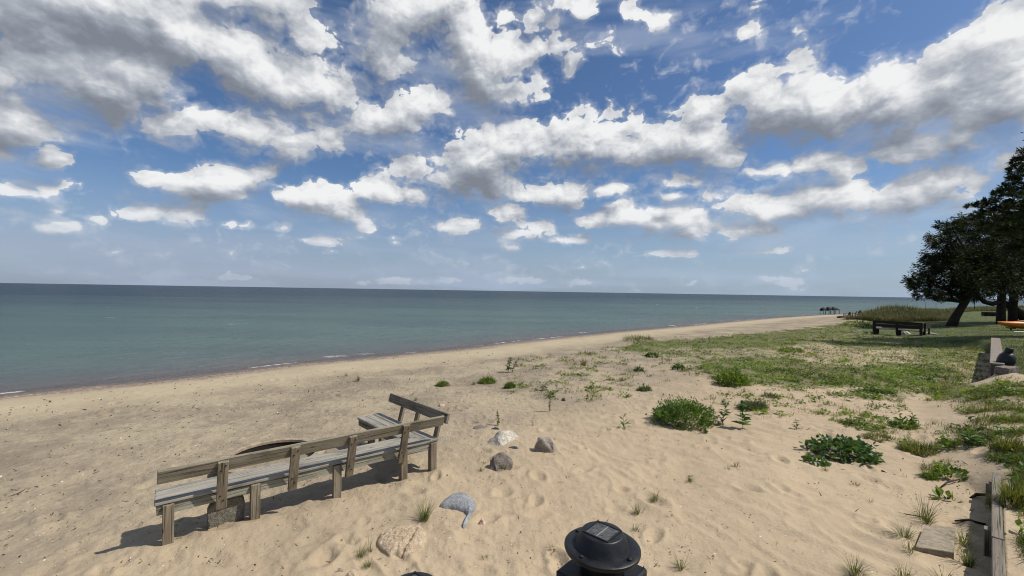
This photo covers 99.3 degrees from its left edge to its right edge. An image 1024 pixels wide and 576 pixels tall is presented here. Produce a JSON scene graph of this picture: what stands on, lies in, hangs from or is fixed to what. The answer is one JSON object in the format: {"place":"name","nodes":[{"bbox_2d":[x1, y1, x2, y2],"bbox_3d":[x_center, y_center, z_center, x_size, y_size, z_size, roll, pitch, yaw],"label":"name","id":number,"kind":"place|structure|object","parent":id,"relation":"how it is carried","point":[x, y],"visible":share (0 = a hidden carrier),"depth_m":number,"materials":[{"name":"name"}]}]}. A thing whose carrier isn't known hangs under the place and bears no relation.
{"place":"outdoors","nodes":[
{"label":"outdoors","id":0,"kind":"place"},
{"bbox_2d":[401,571,431,575],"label":"solar post light","id":1,"kind":"object","parent":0,"point":[414,573],"visible":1,"depth_m":0.63,"materials":[{"name":"black plastic"}]},
{"bbox_2d":[0,305,1023,575],"bbox_3d":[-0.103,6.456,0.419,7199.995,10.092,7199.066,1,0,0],"label":"ground","id":2,"kind":"structure","parent":0,"point":[616,463],"depth_m":6.11,"materials":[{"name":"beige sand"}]},
{"bbox_2d":[207,495,244,528],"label":"stone slab","id":3,"kind":"structure","parent":2,"relation":"on","point":[233,511],"depth_m":4.58,"materials":[{"name":"grey stone"}]},
{"bbox_2d":[219,437,325,473],"bbox_3d":[-3.436,2.588,6.272,1.380,0.426,1.380,1,0,0],"label":"fire ring","id":4,"kind":"object","parent":2,"relation":"on","point":[263,445],"visible":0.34,"depth_m":6.67,"materials":[{"name":"concrete"}]},
{"bbox_2d":[154,393,449,545],"bbox_3d":[-2.630,2.268,5.723,3.210,1.100,1.876,1,-1,-39],"label":"corner bench","id":5,"kind":"object","parent":2,"relation":"on","point":[399,440],"visible":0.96,"depth_m":4.93,"materials":[{"name":"grey wood"}]},
{"bbox_2d":[345,569,358,575],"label":"rock","id":6,"kind":"object","parent":2,"relation":"on","point":[353,572],"visible":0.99,"depth_m":3.77,"materials":[{"name":"beige stone"}]},
{"bbox_2d":[354,545,369,560],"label":"grass tuft","id":7,"kind":"object","parent":2,"relation":"on","point":[360,554],"visible":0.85,"depth_m":4.08,"materials":[{"name":"green plant"}]},
{"bbox_2d":[362,558,373,569],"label":"grass tuft","id":8,"kind":"object","parent":2,"relation":"on","point":[368,564],"visible":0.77,"depth_m":3.94,"materials":[{"name":"green plant"}]},
{"bbox_2d":[359,535,378,551],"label":"grass tuft","id":9,"kind":"object","parent":2,"relation":"on","point":[370,549],"visible":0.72,"depth_m":4.15,"materials":[{"name":"green plant"}]},
{"bbox_2d":[377,524,425,558],"bbox_3d":[-1.094,2.543,4.308,0.594,0.229,0.594,1,0,0],"label":"boulder","id":10,"kind":"object","parent":2,"relation":"on","point":[402,541],"visible":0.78,"depth_m":4.24,"materials":[{"name":"beige stone"}]},
{"bbox_2d":[408,497,438,521],"bbox_3d":[-0.964,2.417,4.754,0.432,0.257,0.437,1,0,28],"label":"grass tuft","id":11,"kind":"object","parent":2,"relation":"on","point":[425,514],"visible":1,"depth_m":4.76,"materials":[{"name":"green plant"}]},
{"bbox_2d":[435,380,449,386],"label":"bush","id":12,"kind":"object","parent":2,"relation":"on","point":[441,383],"visible":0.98,"depth_m":11.72,"materials":[{"name":"green plant"}]},
{"bbox_2d":[439,492,475,528],"bbox_3d":[-0.625,2.552,4.926,0.522,0.233,0.846,1,0,0],"label":"boulder","id":13,"kind":"object","parent":2,"relation":"on","point":[465,503],"visible":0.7,"depth_m":4.99,"materials":[{"name":"grey stone"}]},
{"bbox_2d":[473,425,486,428],"bbox_3d":[-0.591,2.579,8.073,0.274,0.040,0.248,1,0,-23],"label":"stone","id":14,"kind":"object","parent":2,"relation":"on","point":[478,427],"visible":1,"depth_m":8.05,"materials":[{"name":"grey stone"}]},
{"bbox_2d":[478,519,484,524],"bbox_3d":[-0.321,2.536,4.677,0.087,0.104,0.064,1,0,0],"label":"stone","id":15,"kind":"object","parent":2,"relation":"on","point":[481,521],"visible":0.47,"depth_m":4.67,"materials":[{"name":"beige stone"}]},
{"bbox_2d":[0,358,970,574],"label":"pebbles","id":16,"kind":"object","parent":2,"relation":"on","point":[377,480],"visible":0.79,"depth_m":6.13,"materials":[{"name":"grey stone"}]},
{"bbox_2d":[477,376,497,383],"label":"bush","id":17,"kind":"object","parent":2,"relation":"on","point":[489,379],"visible":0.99,"depth_m":12.22,"materials":[{"name":"green plant"}]},
{"bbox_2d":[0,352,983,575],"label":"debris","id":18,"kind":"object","parent":2,"relation":"on","point":[393,471],"visible":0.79,"depth_m":5.93,"materials":[{"name":"brown plant"}]},
{"bbox_2d":[490,452,512,470],"bbox_3d":[-0.146,2.498,6.198,0.351,0.282,0.279,1,0,-1],"label":"rock","id":19,"kind":"object","parent":2,"relation":"on","point":[497,459],"visible":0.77,"depth_m":6.16,"materials":[{"name":"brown stone"}]},
{"bbox_2d":[488,430,518,445],"bbox_3d":[-0.158,2.518,7.358,0.370,0.263,0.637,1,0,35],"label":"rock","id":20,"kind":"object","parent":2,"relation":"on","point":[502,438],"visible":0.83,"depth_m":7.24,"materials":[{"name":"white stone"}]},
{"bbox_2d":[505,357,512,369],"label":"weed","id":21,"kind":"object","parent":2,"relation":"on","point":[510,360],"visible":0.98,"depth_m":13.94,"materials":[{"name":"green plant"}]},
{"bbox_2d":[504,381,514,388],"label":"bush","id":22,"kind":"object","parent":2,"relation":"on","point":[509,385],"visible":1,"depth_m":11.55,"materials":[{"name":"green plant"}]},
{"bbox_2d":[534,437,555,452],"bbox_3d":[0.531,2.518,6.915,0.352,0.314,0.190,1,0,0],"label":"rock","id":23,"kind":"object","parent":2,"relation":"on","point":[544,444],"visible":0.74,"depth_m":6.85,"materials":[{"name":"grey stone"}]},
{"bbox_2d":[577,356,587,365],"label":"grass tuft","id":24,"kind":"object","parent":2,"relation":"on","point":[583,362],"visible":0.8,"depth_m":15.40,"materials":[{"name":"plant"}]},
{"bbox_2d":[578,350,600,354],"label":"grass clump","id":25,"kind":"object","parent":2,"relation":"on","point":[590,353],"visible":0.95,"depth_m":18.01,"materials":[{"name":"green plant"}]},
{"bbox_2d":[556,559,646,575],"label":"deck post","id":26,"kind":"object","parent":2,"relation":"on","point":[571,567],"visible":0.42,"depth_m":0.75,"materials":[{"name":"black plastic"}]},
{"bbox_2d":[564,520,640,575],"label":"solar post light","id":27,"kind":"object","parent":26,"relation":"on","point":[597,548],"visible":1,"depth_m":0.73,"materials":[{"name":"black plastic"}]},
{"bbox_2d":[617,413,631,428],"bbox_3d":[2.093,2.471,8.023,0.298,0.307,0.279,1,-1,39],"label":"sprout","id":28,"kind":"object","parent":2,"relation":"on","point":[622,423],"visible":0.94,"depth_m":8.05,"materials":[{"name":"green plant"}]},
{"bbox_2d":[623,333,653,340],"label":"grass clump","id":29,"kind":"object","parent":2,"relation":"on","point":[636,338],"visible":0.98,"depth_m":24.26,"materials":[{"name":"green plant"}]},
{"bbox_2d":[631,503,646,514],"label":"grass tuft","id":30,"kind":"object","parent":2,"relation":"on","point":[636,512],"visible":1,"depth_m":4.95,"materials":[{"name":"green plant"}]},
{"bbox_2d":[638,384,652,390],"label":"plant","id":31,"kind":"object","parent":2,"relation":"on","point":[642,387],"visible":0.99,"depth_m":11.36,"materials":[{"name":"green plant"}]},
{"bbox_2d":[644,351,658,357],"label":"plant","id":32,"kind":"object","parent":2,"relation":"on","point":[650,354],"visible":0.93,"depth_m":17.49,"materials":[{"name":"green plant"}]},
{"bbox_2d":[648,489,660,501],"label":"grass tuft","id":33,"kind":"object","parent":2,"relation":"on","point":[654,497],"visible":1,"depth_m":5.23,"materials":[{"name":"green plant"}]},
{"bbox_2d":[670,362,683,369],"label":"plant","id":34,"kind":"object","parent":2,"relation":"on","point":[677,366],"visible":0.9,"depth_m":14.63,"materials":[{"name":"green plant"}]},
{"bbox_2d":[673,552,690,571],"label":"grass tuft","id":35,"kind":"object","parent":2,"relation":"on","point":[681,567],"visible":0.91,"depth_m":3.99,"materials":[{"name":"green plant"}]},
{"bbox_2d":[651,394,723,431],"bbox_3d":[3.262,2.322,8.296,1.230,0.616,1.142,1,-1,-38],"label":"bush","id":36,"kind":"object","parent":2,"relation":"on","point":[679,409],"visible":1,"depth_m":8.16,"materials":[{"name":"green plant"}]},
{"bbox_2d":[719,402,730,423],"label":"milkweed","id":37,"kind":"object","parent":2,"relation":"on","point":[722,419],"visible":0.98,"depth_m":8.18,"materials":[{"name":"green plant"}]},
{"bbox_2d":[715,369,751,387],"bbox_3d":[6.218,2.516,12.224,0.962,0.520,0.965,1,-1,43],"label":"bush","id":38,"kind":"object","parent":2,"relation":"on","point":[727,375],"visible":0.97,"depth_m":12.11,"materials":[{"name":"green plant"}]},
{"bbox_2d":[732,400,751,428],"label":"milkweed","id":39,"kind":"object","parent":2,"relation":"on","point":[741,405],"visible":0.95,"depth_m":7.95,"materials":[{"name":"green plant"}]},
{"bbox_2d":[735,398,768,410],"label":"bush","id":40,"kind":"object","parent":2,"relation":"on","point":[750,404],"visible":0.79,"depth_m":9.50,"materials":[{"name":"green plant"}]},
{"bbox_2d":[507,321,1023,560],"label":"ground cover grass","id":41,"kind":"structure","parent":2,"relation":"on","point":[1012,418],"depth_m":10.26,"materials":[{"name":"green plant"}]},
{"bbox_2d":[758,390,779,397],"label":"plant","id":42,"kind":"object","parent":2,"relation":"on","point":[770,396],"visible":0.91,"depth_m":10.69,"materials":[{"name":"green plant"}]},
{"bbox_2d":[778,346,805,352],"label":"plant","id":43,"kind":"object","parent":2,"relation":"on","point":[790,350],"visible":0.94,"depth_m":19.41,"materials":[{"name":"green plant"}]},
{"bbox_2d":[801,453,831,466],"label":"creeping plant","id":44,"kind":"object","parent":2,"relation":"on","point":[811,458],"visible":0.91,"depth_m":6.38,"materials":[{"name":"green plant"}]},
{"bbox_2d":[798,433,885,465],"bbox_3d":[5.144,2.489,6.799,1.158,0.391,1.046,1,0,0],"label":"creeping plant","id":45,"kind":"object","parent":2,"relation":"on","point":[849,444],"visible":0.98,"depth_m":6.67,"materials":[{"name":"green plant"}]},
{"bbox_2d":[837,552,876,575],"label":"grass tuft","id":46,"kind":"object","parent":2,"relation":"on","point":[853,569],"visible":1,"depth_m":3.87,"materials":[{"name":"green plant"}]},
{"bbox_2d":[842,319,872,326],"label":"plant","id":47,"kind":"object","parent":2,"relation":"on","point":[846,323],"visible":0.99,"depth_m":36.72,"materials":[{"name":"green plant"}]},
{"bbox_2d":[860,431,897,442],"bbox_3d":[6.394,2.612,7.595,0.585,0.200,0.568,1,0,0],"label":"grass mat","id":48,"kind":"object","parent":2,"relation":"on","point":[883,436],"depth_m":7.60,"materials":[{"name":"green plant"}]},
{"bbox_2d":[872,319,930,335],"bbox_3d":[25.646,2.703,29.001,2.192,1.050,3.452,1,0,-27],"label":"dark bench","id":49,"kind":"object","parent":2,"relation":"on","point":[896,325],"visible":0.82,"depth_m":28.07,"materials":[{"name":"brown wood"}]},
{"bbox_2d":[887,415,921,430],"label":"plant","id":50,"kind":"object","parent":2,"relation":"on","point":[899,420],"visible":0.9,"depth_m":8.26,"materials":[{"name":"green plant"}]},
{"bbox_2d":[892,560,919,575],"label":"grass tuft","id":51,"kind":"object","parent":2,"relation":"on","point":[900,574],"visible":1,"depth_m":3.84,"materials":[{"name":"green plant"}]},
{"bbox_2d":[887,519,928,542],"bbox_3d":[3.978,2.478,4.399,0.329,0.207,0.402,1,0,-24],"label":"grass tuft","id":52,"kind":"object","parent":2,"relation":"on","point":[908,535],"visible":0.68,"depth_m":4.41,"materials":[{"name":"green plant"}]},
{"bbox_2d":[897,540,920,554],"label":"grass tuft","id":53,"kind":"object","parent":2,"relation":"on","point":[909,548],"visible":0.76,"depth_m":4.17,"materials":[{"name":"green plant"}]},
{"bbox_2d":[908,411,920,427],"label":"weed","id":54,"kind":"object","parent":2,"relation":"on","point":[913,417],"visible":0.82,"depth_m":8.29,"materials":[{"name":"green plant"}]},
{"bbox_2d":[896,440,945,457],"bbox_3d":[6.525,2.570,6.984,0.746,0.258,0.637,1,0,0],"label":"grass mat","id":55,"kind":"object","parent":2,"relation":"on","point":[925,448],"depth_m":6.93,"materials":[{"name":"green plant"}]},
{"bbox_2d":[894,491,950,524],"bbox_3d":[4.554,2.433,4.784,0.498,0.348,0.552,1,0,0],"label":"grass tuft","id":56,"kind":"object","parent":2,"relation":"on","point":[926,519],"visible":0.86,"depth_m":4.82,"materials":[{"name":"green plant"}]},
{"bbox_2d":[915,468,942,480],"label":"plant","id":57,"kind":"object","parent":2,"relation":"on","point":[932,475],"visible":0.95,"depth_m":6.00,"materials":[{"name":"green plant"}]},
{"bbox_2d":[915,525,954,559],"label":"stone slab","id":58,"kind":"structure","parent":2,"relation":"on","point":[939,537],"depth_m":4.29,"materials":[{"name":"beige stone"}]},
{"bbox_2d":[925,566,953,575],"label":"grass tuft","id":59,"kind":"object","parent":2,"relation":"on","point":[931,571],"visible":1,"depth_m":3.80,"materials":[{"name":"plant"}]},
{"bbox_2d":[859,313,1023,374],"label":"lawn grass","id":60,"kind":"structure","parent":2,"relation":"on","point":[1011,346],"depth_m":25.26,"materials":[{"name":"green plant"}]},
{"bbox_2d":[930,485,961,501],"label":"plant","id":61,"kind":"object","parent":2,"relation":"on","point":[938,492],"visible":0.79,"depth_m":5.37,"materials":[{"name":"green plant"}]},
{"bbox_2d":[935,478,962,490],"bbox_3d":[5.749,2.589,5.744,0.709,0.066,0.044,1,0,-23],"label":"stick","id":62,"kind":"object","parent":2,"relation":"on","point":[945,483],"visible":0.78,"depth_m":5.78,"materials":[{"name":"brown wood"}]},
{"bbox_2d":[932,465,970,480],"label":"plant","id":63,"kind":"object","parent":2,"relation":"on","point":[946,469],"visible":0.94,"depth_m":6.00,"materials":[{"name":"green plant"}]},
{"bbox_2d":[899,211,1017,325],"bbox_3d":[35.871,-1.477,36.158,9.650,9.838,7.059,1,0,0],"label":"cedar tree","id":64,"kind":"object","parent":2,"relation":"on","point":[965,281],"visible":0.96,"depth_m":34.94,"materials":[{"name":"green plant"}]},
{"bbox_2d":[943,519,982,546],"bbox_3d":[4.525,2.454,4.358,0.408,0.283,0.429,1,0,0],"label":"grass tuft","id":65,"kind":"object","parent":2,"relation":"on","point":[963,542],"visible":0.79,"depth_m":4.37,"materials":[{"name":"green plant"}]},
{"bbox_2d":[937,541,991,567],"bbox_3d":[4.257,2.468,4.063,0.409,0.235,0.353,1,0,-25],"label":"grass tuft","id":66,"kind":"object","parent":2,"relation":"on","point":[971,564],"visible":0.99,"depth_m":4.05,"materials":[{"name":"green plant"}]},
{"bbox_2d":[954,518,985,525],"bbox_3d":[5.026,2.566,4.779,0.253,0.050,0.052,1,0,30],"label":"root","id":67,"kind":"object","parent":2,"relation":"on","point":[966,519],"visible":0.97,"depth_m":4.78,"materials":[{"name":"black plant"}]},
{"bbox_2d":[958,426,986,445],"bbox_3d":[7.186,2.307,6.775,0.439,0.356,0.418,1,0,0],"label":"sprout","id":68,"kind":"object","parent":2,"relation":"on","point":[974,438],"visible":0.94,"depth_m":6.75,"materials":[{"name":"green plant"}]},
{"bbox_2d":[969,493,985,497],"bbox_3d":[5.765,2.567,5.381,0.229,0.067,0.062,1,0,5],"label":"root","id":69,"kind":"object","parent":2,"relation":"on","point":[977,494],"visible":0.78,"depth_m":5.37,"materials":[{"name":"black plant"}]},
{"bbox_2d":[981,312,995,315],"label":"planter box","id":70,"kind":"object","parent":2,"relation":"on","point":[988,313],"visible":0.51,"depth_m":54.59,"materials":[{"name":"brown wood"}]},
{"bbox_2d":[963,132,1023,260],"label":"pine tree","id":71,"kind":"object","parent":2,"relation":"on","point":[1004,222],"visible":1,"depth_m":22.45,"materials":[{"name":"green plant"}]},
{"bbox_2d":[964,210,1023,323],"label":"cedar tree","id":72,"kind":"object","parent":2,"relation":"on","point":[1004,290],"visible":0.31,"depth_m":35.98,"materials":[{"name":"green plant"}]},
{"bbox_2d":[984,472,1005,575],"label":"timber wall","id":73,"kind":"structure","parent":2,"relation":"on","point":[994,547],"depth_m":4.17,"materials":[{"name":"grey wood"}]},
{"bbox_2d":[990,338,1004,375],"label":"concrete wall","id":74,"kind":"structure","parent":2,"relation":"on","point":[995,349],"depth_m":14.51,"materials":[{"name":"grey concrete"}]},
{"bbox_2d":[975,477,1023,516],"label":"grass clump","id":75,"kind":"object","parent":2,"relation":"on","point":[1010,494],"visible":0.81,"depth_m":4.63,"materials":[{"name":"green plant"}]},
{"bbox_2d":[991,424,1010,437],"bbox_3d":[7.724,2.279,6.855,0.267,0.243,0.238,1,-1,-41],"label":"sprout","id":76,"kind":"object","parent":2,"relation":"on","point":[999,432],"visible":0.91,"depth_m":6.85,"materials":[{"name":"green plant"}]},
{"bbox_2d":[982,433,1023,454],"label":"grass clump","id":77,"kind":"object","parent":2,"relation":"on","point":[1016,443],"visible":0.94,"depth_m":6.19,"materials":[{"name":"green plant"}]},
{"bbox_2d":[996,347,1016,365],"bbox_3d":[13.963,1.957,12.265,0.370,0.532,0.370,13,8,-29],"label":"black container","id":78,"kind":"object","parent":2,"relation":"on","point":[1007,357],"visible":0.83,"depth_m":12.16,"materials":[{"name":"plastic"}]},
{"bbox_2d":[994,365,1020,373],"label":"stone block","id":79,"kind":"structure","parent":2,"relation":"on","point":[1003,369],"depth_m":11.46,"materials":[{"name":"grey stone"}]},
{"bbox_2d":[1001,231,1023,320],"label":"cedar tree","id":80,"kind":"object","parent":2,"relation":"on","point":[1015,312],"visible":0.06,"depth_m":39.27,"materials":[{"name":"green plant"}]},
{"bbox_2d":[0,283,1023,393],"bbox_3d":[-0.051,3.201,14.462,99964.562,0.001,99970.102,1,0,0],"label":"water","id":81,"kind":"structure","parent":0,"point":[54,336],"depth_m":42.24,"materials":[{"name":"teal liquid"}]},
{"bbox_2d":[0,0,1023,298],"label":"sky","id":82,"kind":"structure","parent":0,"point":[728,147],"materials":[{"name":"blue"}]},
{"bbox_2d":[842,302,1023,321],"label":"dune grass","id":83,"kind":"structure","parent":0,"point":[889,313],"depth_m":45.85,"materials":[{"name":"green plant"}]},
{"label":"kayak stand","id":84,"kind":"object","parent":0,"visible":0},
{"bbox_2d":[997,320,1023,328],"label":"kayak","id":85,"kind":"object","parent":84,"relation":"on","point":[1019,324],"visible":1,"depth_m":28.94,"materials":[{"name":"orange plastic"}]}
]}

